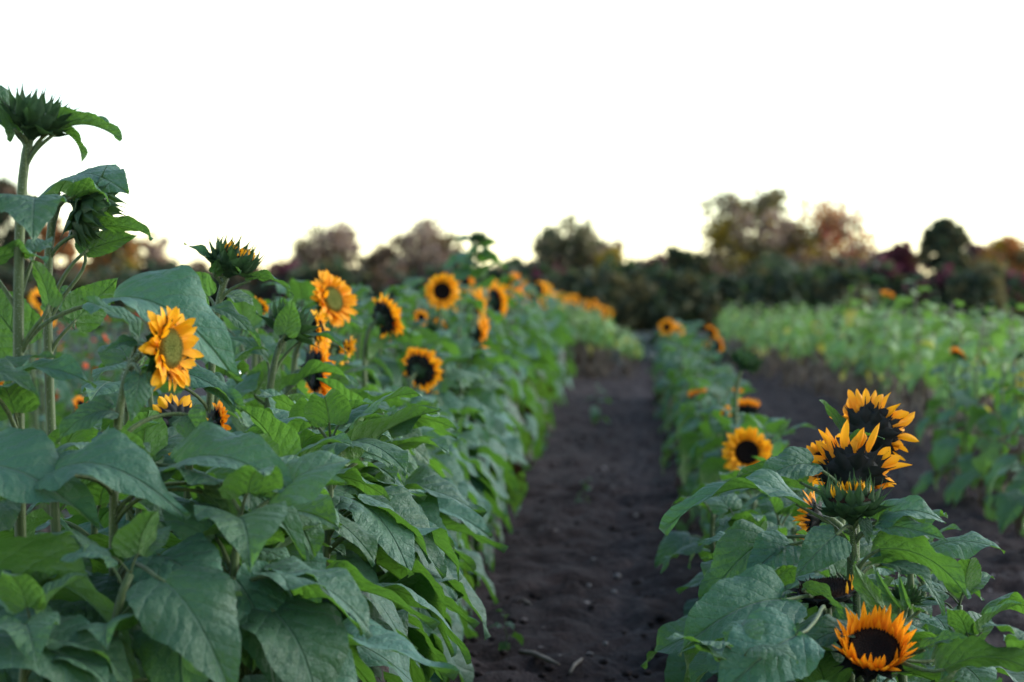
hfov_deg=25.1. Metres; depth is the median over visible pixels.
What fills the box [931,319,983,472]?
crop plant
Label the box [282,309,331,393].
sunflower plant
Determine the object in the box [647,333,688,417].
sunflower plant
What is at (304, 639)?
sunflower plant
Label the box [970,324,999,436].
crop plant
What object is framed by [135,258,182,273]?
hedge shrub
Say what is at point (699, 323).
sunflower plant
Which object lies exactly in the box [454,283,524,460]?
sunflower plant
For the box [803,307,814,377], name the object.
crop plant
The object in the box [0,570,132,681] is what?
sunflower plant
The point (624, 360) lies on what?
crop plant
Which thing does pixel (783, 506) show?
sunflower plant
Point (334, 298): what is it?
sunflower plant
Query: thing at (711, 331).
sunflower plant
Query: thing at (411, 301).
sunflower plant
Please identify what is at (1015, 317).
crop plant
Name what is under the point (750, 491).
sunflower plant
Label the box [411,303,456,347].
sunflower plant
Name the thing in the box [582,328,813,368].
undergrowth
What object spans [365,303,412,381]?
sunflower plant
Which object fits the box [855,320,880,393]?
crop plant
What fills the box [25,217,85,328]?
autumn tree
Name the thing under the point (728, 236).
autumn tree
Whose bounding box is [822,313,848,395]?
crop plant
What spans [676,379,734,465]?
sunflower plant
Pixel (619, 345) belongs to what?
crop plant
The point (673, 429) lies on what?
sunflower plant
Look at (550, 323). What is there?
sunflower plant
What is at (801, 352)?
crop plant
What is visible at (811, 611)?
sunflower plant
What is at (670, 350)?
sunflower plant
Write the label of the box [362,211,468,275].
autumn tree
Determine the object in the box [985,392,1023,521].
sunflower plant
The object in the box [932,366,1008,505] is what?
sunflower plant
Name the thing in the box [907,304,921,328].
crop plant
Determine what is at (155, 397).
zinnia plant
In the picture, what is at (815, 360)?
crop plant
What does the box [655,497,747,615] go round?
sunflower plant
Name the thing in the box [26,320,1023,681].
ground
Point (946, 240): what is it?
autumn tree
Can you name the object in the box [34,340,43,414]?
zinnia plant
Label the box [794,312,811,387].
crop plant
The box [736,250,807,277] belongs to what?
autumn tree
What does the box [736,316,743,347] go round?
crop plant
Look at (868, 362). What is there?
crop plant
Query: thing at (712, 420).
sunflower plant
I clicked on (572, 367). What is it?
sunflower plant
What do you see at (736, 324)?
crop plant
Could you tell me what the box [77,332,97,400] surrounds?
zinnia plant
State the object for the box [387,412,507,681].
sunflower plant
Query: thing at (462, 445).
sunflower plant
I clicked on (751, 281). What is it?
hedge shrub
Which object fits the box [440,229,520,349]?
sunflower plant
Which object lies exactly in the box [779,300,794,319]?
crop plant
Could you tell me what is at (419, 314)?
sunflower plant
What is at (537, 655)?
dry stalk
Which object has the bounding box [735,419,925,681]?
sunflower plant
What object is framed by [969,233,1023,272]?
autumn tree
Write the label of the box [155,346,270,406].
sunflower plant
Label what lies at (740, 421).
sunflower plant
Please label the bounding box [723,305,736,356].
crop plant
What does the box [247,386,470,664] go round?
sunflower plant
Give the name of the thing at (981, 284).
hedge shrub
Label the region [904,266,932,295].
hedge shrub
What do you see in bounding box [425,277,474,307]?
sunflower plant
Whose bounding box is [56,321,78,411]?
zinnia plant
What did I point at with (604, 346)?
sunflower plant
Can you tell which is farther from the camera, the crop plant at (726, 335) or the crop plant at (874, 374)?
the crop plant at (726, 335)
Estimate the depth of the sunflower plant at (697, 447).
11.85 m
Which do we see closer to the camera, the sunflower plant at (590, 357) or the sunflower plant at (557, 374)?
the sunflower plant at (557, 374)
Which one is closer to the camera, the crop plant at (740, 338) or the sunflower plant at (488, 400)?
the sunflower plant at (488, 400)
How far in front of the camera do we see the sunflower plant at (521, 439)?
16.75 m
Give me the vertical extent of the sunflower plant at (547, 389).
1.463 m
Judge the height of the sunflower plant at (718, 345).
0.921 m
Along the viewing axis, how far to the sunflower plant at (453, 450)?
9.23 m
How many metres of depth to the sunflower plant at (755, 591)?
4.83 m
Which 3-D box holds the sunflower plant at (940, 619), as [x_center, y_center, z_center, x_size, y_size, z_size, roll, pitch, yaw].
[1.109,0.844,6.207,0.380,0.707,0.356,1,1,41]
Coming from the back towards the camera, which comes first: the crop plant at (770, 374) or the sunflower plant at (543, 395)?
the crop plant at (770, 374)
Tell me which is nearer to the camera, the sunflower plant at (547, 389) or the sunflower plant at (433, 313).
the sunflower plant at (433, 313)
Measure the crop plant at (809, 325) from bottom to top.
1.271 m
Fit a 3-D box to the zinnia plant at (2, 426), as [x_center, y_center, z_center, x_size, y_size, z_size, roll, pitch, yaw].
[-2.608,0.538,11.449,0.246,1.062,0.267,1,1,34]
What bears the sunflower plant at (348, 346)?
on the ground
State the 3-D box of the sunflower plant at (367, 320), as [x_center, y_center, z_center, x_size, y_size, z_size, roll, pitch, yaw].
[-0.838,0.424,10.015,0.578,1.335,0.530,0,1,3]
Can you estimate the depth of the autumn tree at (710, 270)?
132.58 m
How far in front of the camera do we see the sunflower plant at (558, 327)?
29.75 m
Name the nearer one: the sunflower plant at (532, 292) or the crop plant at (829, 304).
the sunflower plant at (532, 292)
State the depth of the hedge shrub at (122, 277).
110.02 m
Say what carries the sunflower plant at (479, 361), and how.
on the ground
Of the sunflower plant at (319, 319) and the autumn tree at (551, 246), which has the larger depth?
the autumn tree at (551, 246)
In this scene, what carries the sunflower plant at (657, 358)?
on the ground
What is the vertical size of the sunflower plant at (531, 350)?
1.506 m
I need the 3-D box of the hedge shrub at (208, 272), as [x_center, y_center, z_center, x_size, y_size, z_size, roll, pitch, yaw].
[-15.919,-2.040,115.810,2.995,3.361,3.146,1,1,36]
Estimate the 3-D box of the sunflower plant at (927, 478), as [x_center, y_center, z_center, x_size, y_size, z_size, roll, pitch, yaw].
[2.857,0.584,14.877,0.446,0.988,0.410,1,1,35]
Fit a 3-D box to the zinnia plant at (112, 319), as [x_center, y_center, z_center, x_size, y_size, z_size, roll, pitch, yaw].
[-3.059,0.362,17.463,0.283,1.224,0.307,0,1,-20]
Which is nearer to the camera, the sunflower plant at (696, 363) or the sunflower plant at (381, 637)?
the sunflower plant at (381, 637)
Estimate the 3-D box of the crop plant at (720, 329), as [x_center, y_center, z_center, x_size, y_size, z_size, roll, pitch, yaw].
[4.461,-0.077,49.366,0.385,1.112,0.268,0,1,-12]
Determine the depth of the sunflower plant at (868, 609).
6.76 m
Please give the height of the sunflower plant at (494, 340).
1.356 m
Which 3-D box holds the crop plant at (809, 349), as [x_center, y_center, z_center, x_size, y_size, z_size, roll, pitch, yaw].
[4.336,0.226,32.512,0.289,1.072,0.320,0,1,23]
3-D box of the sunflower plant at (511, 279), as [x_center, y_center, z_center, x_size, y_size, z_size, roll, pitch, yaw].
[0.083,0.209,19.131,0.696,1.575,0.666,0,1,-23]
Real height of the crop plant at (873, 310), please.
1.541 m
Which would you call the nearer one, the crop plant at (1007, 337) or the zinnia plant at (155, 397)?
the crop plant at (1007, 337)
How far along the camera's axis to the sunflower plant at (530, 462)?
16.97 m
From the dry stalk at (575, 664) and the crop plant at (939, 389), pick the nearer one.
the dry stalk at (575, 664)
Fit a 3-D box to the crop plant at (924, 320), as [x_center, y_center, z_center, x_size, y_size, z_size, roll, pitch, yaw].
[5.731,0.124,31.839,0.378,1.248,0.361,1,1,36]
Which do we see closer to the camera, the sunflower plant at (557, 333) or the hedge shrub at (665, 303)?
the sunflower plant at (557, 333)
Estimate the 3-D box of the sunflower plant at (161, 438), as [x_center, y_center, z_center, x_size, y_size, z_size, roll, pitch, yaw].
[-0.889,0.663,5.588,0.590,0.997,0.552,0,1,3]
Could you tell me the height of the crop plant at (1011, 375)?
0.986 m
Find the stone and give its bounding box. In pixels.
[614,573,620,578]
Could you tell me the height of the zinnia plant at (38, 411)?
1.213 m
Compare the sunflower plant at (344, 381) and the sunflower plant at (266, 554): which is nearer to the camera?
the sunflower plant at (266, 554)
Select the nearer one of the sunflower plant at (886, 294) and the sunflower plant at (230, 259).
the sunflower plant at (230, 259)
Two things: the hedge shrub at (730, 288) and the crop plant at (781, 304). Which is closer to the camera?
the crop plant at (781, 304)
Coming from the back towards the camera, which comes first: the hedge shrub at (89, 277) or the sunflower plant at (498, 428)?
the hedge shrub at (89, 277)
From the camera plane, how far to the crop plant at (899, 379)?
27.09 m
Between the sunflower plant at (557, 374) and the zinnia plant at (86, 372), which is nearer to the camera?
the zinnia plant at (86, 372)
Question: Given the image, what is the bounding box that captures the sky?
[0,0,1023,274]
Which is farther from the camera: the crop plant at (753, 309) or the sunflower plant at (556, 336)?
the crop plant at (753, 309)
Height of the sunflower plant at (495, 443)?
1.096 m
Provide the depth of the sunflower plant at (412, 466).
6.61 m
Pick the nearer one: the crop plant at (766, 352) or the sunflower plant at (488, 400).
the sunflower plant at (488, 400)
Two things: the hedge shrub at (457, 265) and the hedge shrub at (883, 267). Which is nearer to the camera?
the hedge shrub at (883, 267)
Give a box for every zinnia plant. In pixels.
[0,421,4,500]
[24,345,55,510]
[27,337,62,510]
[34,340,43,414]
[37,318,60,427]
[40,310,75,429]
[42,328,73,508]
[55,322,86,410]
[55,339,104,430]
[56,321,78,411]
[58,327,80,398]
[58,331,74,402]
[62,328,84,407]
[65,314,109,431]
[65,328,96,410]
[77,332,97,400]
[83,322,122,504]
[87,323,115,408]
[87,327,120,381]
[91,314,126,380]
[91,317,118,431]
[110,306,144,410]
[110,325,143,379]
[129,314,159,418]
[134,322,145,370]
[153,393,175,402]
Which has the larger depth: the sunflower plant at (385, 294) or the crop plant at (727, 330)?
the crop plant at (727, 330)
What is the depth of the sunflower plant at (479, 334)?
13.19 m
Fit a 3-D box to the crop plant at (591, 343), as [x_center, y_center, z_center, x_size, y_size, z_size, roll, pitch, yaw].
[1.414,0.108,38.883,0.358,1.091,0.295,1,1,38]
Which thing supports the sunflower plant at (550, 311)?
on the ground
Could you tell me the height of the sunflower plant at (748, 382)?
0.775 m
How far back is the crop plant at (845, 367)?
26.73 m
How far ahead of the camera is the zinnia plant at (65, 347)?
19.12 m
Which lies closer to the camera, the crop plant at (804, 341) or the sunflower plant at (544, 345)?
the sunflower plant at (544, 345)
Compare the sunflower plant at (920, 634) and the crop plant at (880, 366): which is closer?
the sunflower plant at (920, 634)
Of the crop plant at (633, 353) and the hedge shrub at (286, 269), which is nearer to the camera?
the crop plant at (633, 353)
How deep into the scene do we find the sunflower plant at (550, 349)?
23.49 m
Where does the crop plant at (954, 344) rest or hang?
on the ground
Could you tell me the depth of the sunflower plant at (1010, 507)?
11.28 m
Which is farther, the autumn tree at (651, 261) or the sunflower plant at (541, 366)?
the autumn tree at (651, 261)
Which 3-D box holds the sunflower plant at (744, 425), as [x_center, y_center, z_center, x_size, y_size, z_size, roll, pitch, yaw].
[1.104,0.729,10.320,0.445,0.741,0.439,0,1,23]
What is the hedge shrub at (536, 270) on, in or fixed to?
on the ground
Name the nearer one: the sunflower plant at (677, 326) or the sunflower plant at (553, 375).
the sunflower plant at (553, 375)
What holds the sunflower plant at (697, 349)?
on the ground
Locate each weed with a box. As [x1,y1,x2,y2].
[487,609,523,652]
[576,478,591,502]
[586,384,611,424]
[949,591,961,598]
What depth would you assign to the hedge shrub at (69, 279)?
115.58 m
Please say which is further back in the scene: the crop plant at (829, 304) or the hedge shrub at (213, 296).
the hedge shrub at (213, 296)
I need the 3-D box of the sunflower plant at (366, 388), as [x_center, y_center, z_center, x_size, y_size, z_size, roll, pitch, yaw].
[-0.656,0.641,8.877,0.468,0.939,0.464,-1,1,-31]
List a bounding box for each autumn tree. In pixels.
[0,176,33,270]
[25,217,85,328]
[82,231,144,275]
[135,230,171,266]
[186,254,209,271]
[262,256,285,271]
[289,219,370,273]
[354,242,406,275]
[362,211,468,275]
[499,254,528,271]
[528,213,626,273]
[594,245,625,273]
[631,251,666,268]
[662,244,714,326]
[694,181,808,278]
[703,254,735,278]
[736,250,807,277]
[768,192,887,266]
[806,249,894,270]
[871,239,922,275]
[916,214,974,272]
[961,242,985,269]
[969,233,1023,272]
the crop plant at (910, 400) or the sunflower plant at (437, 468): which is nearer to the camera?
the sunflower plant at (437, 468)
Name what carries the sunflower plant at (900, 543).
on the ground
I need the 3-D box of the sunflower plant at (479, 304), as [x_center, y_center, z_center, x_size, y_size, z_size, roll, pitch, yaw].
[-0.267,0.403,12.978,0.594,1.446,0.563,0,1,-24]
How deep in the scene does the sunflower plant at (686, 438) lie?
13.58 m
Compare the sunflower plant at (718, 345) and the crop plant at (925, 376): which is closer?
the crop plant at (925, 376)
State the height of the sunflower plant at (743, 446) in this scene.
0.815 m
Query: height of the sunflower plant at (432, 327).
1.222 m
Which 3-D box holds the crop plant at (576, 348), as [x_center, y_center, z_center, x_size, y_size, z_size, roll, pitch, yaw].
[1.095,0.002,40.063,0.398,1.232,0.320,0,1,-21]
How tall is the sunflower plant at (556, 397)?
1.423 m
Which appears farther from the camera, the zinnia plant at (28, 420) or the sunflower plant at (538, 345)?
the sunflower plant at (538, 345)
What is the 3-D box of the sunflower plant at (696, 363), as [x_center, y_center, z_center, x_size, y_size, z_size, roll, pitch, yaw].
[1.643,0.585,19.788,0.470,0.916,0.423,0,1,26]
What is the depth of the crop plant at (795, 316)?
36.07 m
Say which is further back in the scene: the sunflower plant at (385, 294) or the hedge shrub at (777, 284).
the hedge shrub at (777, 284)
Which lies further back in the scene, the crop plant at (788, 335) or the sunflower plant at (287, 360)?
the crop plant at (788, 335)
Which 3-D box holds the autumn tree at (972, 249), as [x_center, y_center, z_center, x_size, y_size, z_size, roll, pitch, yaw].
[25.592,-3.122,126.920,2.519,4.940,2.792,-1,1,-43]
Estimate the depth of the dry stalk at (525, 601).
9.47 m
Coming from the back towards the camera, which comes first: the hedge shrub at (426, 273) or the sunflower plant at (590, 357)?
the hedge shrub at (426, 273)
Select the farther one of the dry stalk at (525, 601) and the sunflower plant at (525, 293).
the sunflower plant at (525, 293)
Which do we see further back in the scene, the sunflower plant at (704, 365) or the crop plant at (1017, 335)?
the sunflower plant at (704, 365)
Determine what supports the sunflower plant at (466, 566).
on the ground
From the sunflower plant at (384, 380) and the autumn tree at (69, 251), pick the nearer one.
the sunflower plant at (384, 380)
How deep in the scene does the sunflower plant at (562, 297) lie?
41.17 m
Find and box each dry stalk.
[518,649,559,665]
[519,599,531,604]
[568,658,582,673]
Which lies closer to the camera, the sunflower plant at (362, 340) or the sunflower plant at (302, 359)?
the sunflower plant at (302, 359)
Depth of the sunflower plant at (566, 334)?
31.23 m
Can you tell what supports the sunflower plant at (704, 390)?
on the ground
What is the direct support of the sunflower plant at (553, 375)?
on the ground
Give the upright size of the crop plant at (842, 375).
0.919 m
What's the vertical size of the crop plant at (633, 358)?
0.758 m
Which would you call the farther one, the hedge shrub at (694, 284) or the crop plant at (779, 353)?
the hedge shrub at (694, 284)
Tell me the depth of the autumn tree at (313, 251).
127.99 m
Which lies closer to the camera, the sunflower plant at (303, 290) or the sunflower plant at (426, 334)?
the sunflower plant at (303, 290)
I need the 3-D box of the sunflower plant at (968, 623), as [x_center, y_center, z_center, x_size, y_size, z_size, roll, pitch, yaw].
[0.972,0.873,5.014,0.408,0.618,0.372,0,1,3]
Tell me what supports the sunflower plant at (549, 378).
on the ground
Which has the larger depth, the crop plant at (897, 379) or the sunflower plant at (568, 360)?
the sunflower plant at (568, 360)
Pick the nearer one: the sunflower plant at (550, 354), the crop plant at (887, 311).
the crop plant at (887, 311)
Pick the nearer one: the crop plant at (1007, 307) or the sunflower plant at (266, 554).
the sunflower plant at (266, 554)
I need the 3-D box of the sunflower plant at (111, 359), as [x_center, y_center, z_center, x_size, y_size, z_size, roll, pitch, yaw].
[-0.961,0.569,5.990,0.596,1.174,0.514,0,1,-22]
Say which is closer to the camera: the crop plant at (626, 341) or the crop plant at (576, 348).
the crop plant at (626, 341)
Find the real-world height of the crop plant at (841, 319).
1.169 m
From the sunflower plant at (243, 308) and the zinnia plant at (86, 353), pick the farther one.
the zinnia plant at (86, 353)
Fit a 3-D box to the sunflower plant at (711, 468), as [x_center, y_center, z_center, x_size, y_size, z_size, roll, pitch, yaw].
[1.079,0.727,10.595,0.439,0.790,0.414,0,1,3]
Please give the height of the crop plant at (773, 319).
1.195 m
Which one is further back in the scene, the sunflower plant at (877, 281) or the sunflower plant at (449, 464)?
the sunflower plant at (877, 281)
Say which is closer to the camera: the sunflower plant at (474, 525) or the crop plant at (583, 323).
the sunflower plant at (474, 525)
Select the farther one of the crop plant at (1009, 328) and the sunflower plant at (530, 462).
the crop plant at (1009, 328)
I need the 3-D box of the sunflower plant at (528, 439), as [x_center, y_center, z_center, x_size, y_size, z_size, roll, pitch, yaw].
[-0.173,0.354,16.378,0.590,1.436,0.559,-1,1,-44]
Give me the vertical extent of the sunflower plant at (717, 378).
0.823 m
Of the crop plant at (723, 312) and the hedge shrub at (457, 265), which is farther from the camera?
the hedge shrub at (457, 265)
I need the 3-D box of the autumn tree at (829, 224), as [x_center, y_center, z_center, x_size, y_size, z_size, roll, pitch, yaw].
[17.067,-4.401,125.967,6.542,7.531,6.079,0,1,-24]
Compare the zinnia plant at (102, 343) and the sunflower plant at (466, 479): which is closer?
the sunflower plant at (466, 479)
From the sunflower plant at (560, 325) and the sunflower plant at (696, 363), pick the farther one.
the sunflower plant at (560, 325)
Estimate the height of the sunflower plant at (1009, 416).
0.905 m
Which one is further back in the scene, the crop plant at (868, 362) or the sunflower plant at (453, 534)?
the crop plant at (868, 362)
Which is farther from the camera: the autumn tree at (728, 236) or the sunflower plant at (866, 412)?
the autumn tree at (728, 236)
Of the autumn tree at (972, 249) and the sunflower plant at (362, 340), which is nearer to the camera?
the sunflower plant at (362, 340)
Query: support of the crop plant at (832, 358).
on the ground
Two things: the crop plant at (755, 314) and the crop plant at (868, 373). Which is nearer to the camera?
the crop plant at (868, 373)
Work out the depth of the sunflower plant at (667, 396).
24.02 m
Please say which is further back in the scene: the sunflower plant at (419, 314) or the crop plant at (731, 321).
the crop plant at (731, 321)
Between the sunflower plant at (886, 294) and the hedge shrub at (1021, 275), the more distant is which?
the hedge shrub at (1021, 275)
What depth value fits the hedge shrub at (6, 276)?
113.79 m
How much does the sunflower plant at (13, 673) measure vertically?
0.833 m
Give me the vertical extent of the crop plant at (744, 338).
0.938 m
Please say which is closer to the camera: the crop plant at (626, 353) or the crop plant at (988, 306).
the crop plant at (988, 306)
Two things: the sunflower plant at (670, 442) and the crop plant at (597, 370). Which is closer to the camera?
the sunflower plant at (670, 442)
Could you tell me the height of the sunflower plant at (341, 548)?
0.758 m
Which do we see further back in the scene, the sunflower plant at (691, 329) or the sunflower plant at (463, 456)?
the sunflower plant at (691, 329)
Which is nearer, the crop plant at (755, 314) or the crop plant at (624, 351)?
the crop plant at (624, 351)
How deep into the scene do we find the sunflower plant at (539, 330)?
22.76 m
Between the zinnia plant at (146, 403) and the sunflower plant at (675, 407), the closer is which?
the zinnia plant at (146, 403)
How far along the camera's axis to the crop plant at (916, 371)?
19.15 m
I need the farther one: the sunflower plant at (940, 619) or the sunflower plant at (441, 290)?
the sunflower plant at (441, 290)
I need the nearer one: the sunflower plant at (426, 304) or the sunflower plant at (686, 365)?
the sunflower plant at (426, 304)
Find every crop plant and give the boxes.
[568,306,581,354]
[569,301,590,375]
[571,306,586,367]
[580,315,593,376]
[588,315,605,378]
[590,312,601,375]
[596,321,610,375]
[608,324,625,379]
[619,331,626,375]
[620,327,632,375]
[622,331,633,372]
[622,334,634,377]
[628,339,639,379]
[630,333,638,373]
[633,338,643,376]
[712,312,725,361]
[717,300,734,361]
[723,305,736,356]
[723,312,734,364]
[726,312,738,356]
[729,299,743,367]
[734,304,747,351]
[734,312,743,364]
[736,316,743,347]
[738,307,753,351]
[742,308,759,373]
[742,324,753,353]
[746,301,766,369]
[746,313,760,352]
[747,316,761,375]
[748,321,763,378]
[756,313,781,381]
[757,314,767,373]
[757,327,769,376]
[760,310,778,375]
[760,317,777,377]
[760,326,772,378]
[765,304,777,365]
[770,310,778,367]
[771,310,788,377]
[771,313,783,365]
[774,308,803,388]
[775,302,787,324]
[778,323,788,375]
[778,324,794,387]
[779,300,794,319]
[779,326,791,382]
[784,311,805,380]
[787,299,812,382]
[789,326,810,388]
[791,326,805,382]
[792,300,805,366]
[793,304,808,375]
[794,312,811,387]
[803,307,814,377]
[805,301,829,394]
[806,320,820,388]
[807,306,832,382]
[812,308,832,394]
[812,336,822,387]
[820,317,840,396]
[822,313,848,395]
[823,321,838,391]
[824,303,833,319]
[827,325,847,403]
[829,304,844,381]
[830,336,847,398]
[831,303,845,380]
[831,313,844,382]
[831,316,865,400]
[833,281,869,406]
[838,334,853,398]
[843,336,858,391]
[846,340,862,391]
[853,307,892,396]
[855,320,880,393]
[857,287,887,325]
[859,338,882,395]
[862,301,902,405]
[871,299,898,405]
[872,310,898,407]
[879,298,904,409]
[881,319,908,402]
[882,345,902,409]
[886,333,905,410]
[887,276,938,434]
[889,307,912,406]
[890,328,937,452]
[896,309,911,404]
[901,318,932,434]
[902,318,937,436]
[904,340,920,430]
[905,311,921,381]
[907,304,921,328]
[911,297,955,429]
[917,305,937,336]
[922,305,966,412]
[929,300,972,386]
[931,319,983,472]
[933,350,978,470]
[938,342,960,421]
[945,310,977,428]
[955,310,1003,492]
[961,310,984,336]
[965,310,1007,440]
[966,314,990,428]
[969,305,988,328]
[970,298,1010,412]
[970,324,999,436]
[984,299,1023,447]
[990,303,1023,334]
[994,317,1017,363]
[997,349,1021,447]
[1001,312,1019,333]
[1001,318,1023,449]
[1003,314,1021,336]
[1003,351,1023,447]
[1008,334,1023,461]
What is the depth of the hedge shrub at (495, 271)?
108.19 m
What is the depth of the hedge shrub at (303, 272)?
108.47 m
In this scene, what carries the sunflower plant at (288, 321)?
on the ground
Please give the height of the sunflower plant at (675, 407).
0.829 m
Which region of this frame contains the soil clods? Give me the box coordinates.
[463,414,1023,681]
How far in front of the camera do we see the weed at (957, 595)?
9.87 m
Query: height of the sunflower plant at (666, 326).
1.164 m
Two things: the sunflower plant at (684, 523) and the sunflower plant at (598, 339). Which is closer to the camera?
the sunflower plant at (684, 523)
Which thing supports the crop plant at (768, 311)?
on the ground
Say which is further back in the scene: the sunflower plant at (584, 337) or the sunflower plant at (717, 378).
the sunflower plant at (584, 337)
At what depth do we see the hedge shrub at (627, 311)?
107.84 m
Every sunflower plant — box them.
[0,81,242,681]
[0,162,153,573]
[0,569,56,681]
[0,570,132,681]
[3,288,65,532]
[12,311,70,515]
[26,410,188,584]
[34,295,305,681]
[35,421,181,547]
[40,395,87,516]
[52,510,170,681]
[63,358,243,532]
[78,338,203,532]
[121,385,253,519]
[126,476,459,681]
[127,450,372,681]
[152,394,207,537]
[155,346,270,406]
[160,547,289,680]
[167,230,293,472]
[199,290,310,432]
[208,400,231,429]
[211,433,439,681]
[220,297,329,378]
[221,398,479,681]
[224,378,287,431]
[230,294,418,558]
[232,429,415,681]
[236,406,417,681]
[239,299,316,395]
[244,392,454,681]
[246,278,363,368]
[247,296,291,373]
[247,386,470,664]
[259,389,388,572]
[275,297,351,387]
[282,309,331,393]
[284,285,372,388]
[284,341,335,395]
[286,342,335,381]
[293,542,345,559]
[297,269,357,394]
[303,285,380,387]
[306,298,410,387]
[316,378,490,681]
[326,336,381,380]
[327,306,391,385]
[328,307,390,389]
[330,283,396,384]
[334,306,403,385]
[339,293,405,387]
[343,401,476,578]
[346,387,463,641]
[358,391,461,681]
[360,285,409,390]
[360,386,378,391]
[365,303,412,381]
[365,384,473,603]
[366,277,427,385]
[367,330,490,523]
[370,391,497,637]
[373,282,420,339]
[381,321,410,357]
[383,385,490,545]
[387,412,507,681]
[388,400,406,406]
[391,297,415,383]
[392,309,427,386]
[393,311,450,385]
[396,288,449,321]
[396,329,495,479]
[396,403,458,546]
[399,351,507,554]
[401,347,458,445]
[402,299,453,331]
[402,348,517,492]
[405,273,473,397]
[409,398,479,586]
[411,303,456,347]
[415,287,465,315]
[415,385,472,545]
[418,287,456,318]
[418,293,451,325]
[419,296,450,325]
[422,430,463,570]
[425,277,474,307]
[427,393,506,578]
[427,414,479,607]
[432,405,493,522]
[433,343,504,512]
[439,337,529,543]
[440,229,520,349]
[446,372,516,436]
[447,287,510,457]
[448,288,537,416]
[449,276,526,511]
[449,290,515,507]
[453,360,527,516]
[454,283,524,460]
[454,408,513,572]
[456,294,515,462]
[457,419,479,552]
[460,292,526,439]
[461,304,481,349]
[464,298,526,402]
[465,314,523,459]
[467,293,534,438]
[469,291,538,453]
[472,287,544,469]
[473,348,513,437]
[485,290,535,459]
[490,285,552,403]
[497,308,546,418]
[497,319,525,463]
[498,272,561,437]
[498,279,546,373]
[498,284,542,461]
[501,281,551,412]
[501,312,536,415]
[502,285,549,430]
[502,292,560,437]
[503,278,542,457]
[503,301,546,384]
[506,287,543,403]
[506,318,545,401]
[515,292,552,400]
[515,293,554,428]
[515,310,556,411]
[516,289,539,375]
[516,294,554,409]
[517,285,552,401]
[522,291,549,373]
[530,290,557,411]
[531,281,566,404]
[533,281,571,402]
[533,309,554,360]
[534,297,558,404]
[536,283,566,363]
[536,302,559,397]
[538,295,565,366]
[540,298,564,394]
[544,284,574,386]
[544,296,567,365]
[544,309,559,352]
[546,290,572,381]
[546,295,564,387]
[547,331,560,404]
[549,294,578,377]
[549,305,571,376]
[552,292,569,377]
[552,294,574,387]
[555,293,573,361]
[558,292,568,300]
[559,303,579,354]
[562,294,580,367]
[563,295,583,376]
[564,302,572,361]
[575,299,592,375]
[579,302,597,378]
[587,300,603,376]
[593,306,611,378]
[596,313,610,375]
[600,308,620,378]
[641,520,817,668]
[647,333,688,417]
[652,323,684,405]
[652,328,697,379]
[652,335,671,373]
[653,318,683,414]
[653,320,682,395]
[653,334,682,404]
[653,345,702,433]
[655,322,692,352]
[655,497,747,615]
[659,327,698,406]
[659,341,702,427]
[659,366,701,443]
[659,468,970,681]
[660,340,709,420]
[660,388,706,474]
[660,479,761,676]
[661,335,709,399]
[662,339,707,421]
[662,376,714,466]
[663,330,688,359]
[664,493,806,681]
[665,619,797,673]
[666,321,705,350]
[667,340,712,429]
[668,358,700,424]
[669,368,699,433]
[670,369,714,443]
[673,373,741,494]
[675,356,723,414]
[675,384,730,532]
[675,399,729,504]
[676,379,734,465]
[676,489,830,593]
[677,392,743,496]
[677,563,860,681]
[681,365,715,382]
[683,403,723,496]
[683,553,795,681]
[684,376,725,429]
[686,349,732,391]
[686,361,713,387]
[687,406,738,522]
[687,466,790,568]
[688,377,726,431]
[689,376,733,411]
[689,565,810,681]
[690,405,733,469]
[690,426,772,533]
[691,383,739,440]
[692,413,733,486]
[694,325,726,374]
[696,343,765,534]
[699,399,741,473]
[699,413,767,533]
[701,342,727,382]
[701,422,794,523]
[703,379,756,421]
[703,388,766,480]
[704,337,735,383]
[706,371,724,398]
[715,381,750,416]
[715,426,787,533]
[715,486,812,546]
[716,418,766,516]
[720,398,759,438]
[725,380,751,417]
[735,412,815,456]
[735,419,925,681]
[742,490,758,507]
[750,434,784,509]
[752,456,765,460]
[752,490,873,577]
[760,480,821,545]
[784,440,918,679]
[793,491,878,681]
[795,484,915,625]
[797,388,918,681]
[797,620,841,648]
[806,560,1023,681]
[825,602,953,681]
[835,509,1004,681]
[845,523,931,620]
[854,274,889,406]
[864,290,901,409]
[865,535,932,613]
[871,524,986,629]
[890,578,934,681]
[895,557,1023,681]
[913,355,976,496]
[924,347,973,479]
[930,600,1021,681]
[932,359,999,498]
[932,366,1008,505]
[950,360,1022,506]
[967,377,1023,520]
[981,622,1023,681]
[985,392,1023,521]
[988,387,1023,538]
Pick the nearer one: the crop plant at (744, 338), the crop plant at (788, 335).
the crop plant at (788, 335)
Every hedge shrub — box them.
[0,267,36,310]
[28,265,68,313]
[42,265,84,326]
[77,266,119,330]
[100,264,149,330]
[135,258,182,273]
[197,269,215,310]
[209,274,230,321]
[227,264,280,299]
[260,258,307,329]
[286,255,361,303]
[352,268,372,285]
[360,258,406,319]
[379,264,452,321]
[438,263,472,270]
[480,258,534,290]
[514,259,567,285]
[541,266,594,312]
[557,265,635,330]
[599,253,658,330]
[633,258,708,329]
[669,269,724,327]
[692,271,748,330]
[726,271,760,317]
[746,256,829,317]
[796,262,838,313]
[811,267,872,320]
[856,256,916,318]
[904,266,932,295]
[907,264,954,322]
[931,260,1010,330]
[1000,268,1023,325]
[1008,270,1023,322]
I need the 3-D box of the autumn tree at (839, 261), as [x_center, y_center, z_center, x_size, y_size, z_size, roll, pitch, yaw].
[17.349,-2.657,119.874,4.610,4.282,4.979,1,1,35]
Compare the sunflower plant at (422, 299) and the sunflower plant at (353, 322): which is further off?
the sunflower plant at (422, 299)
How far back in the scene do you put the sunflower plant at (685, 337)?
24.73 m
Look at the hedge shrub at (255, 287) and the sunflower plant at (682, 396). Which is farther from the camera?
the hedge shrub at (255, 287)

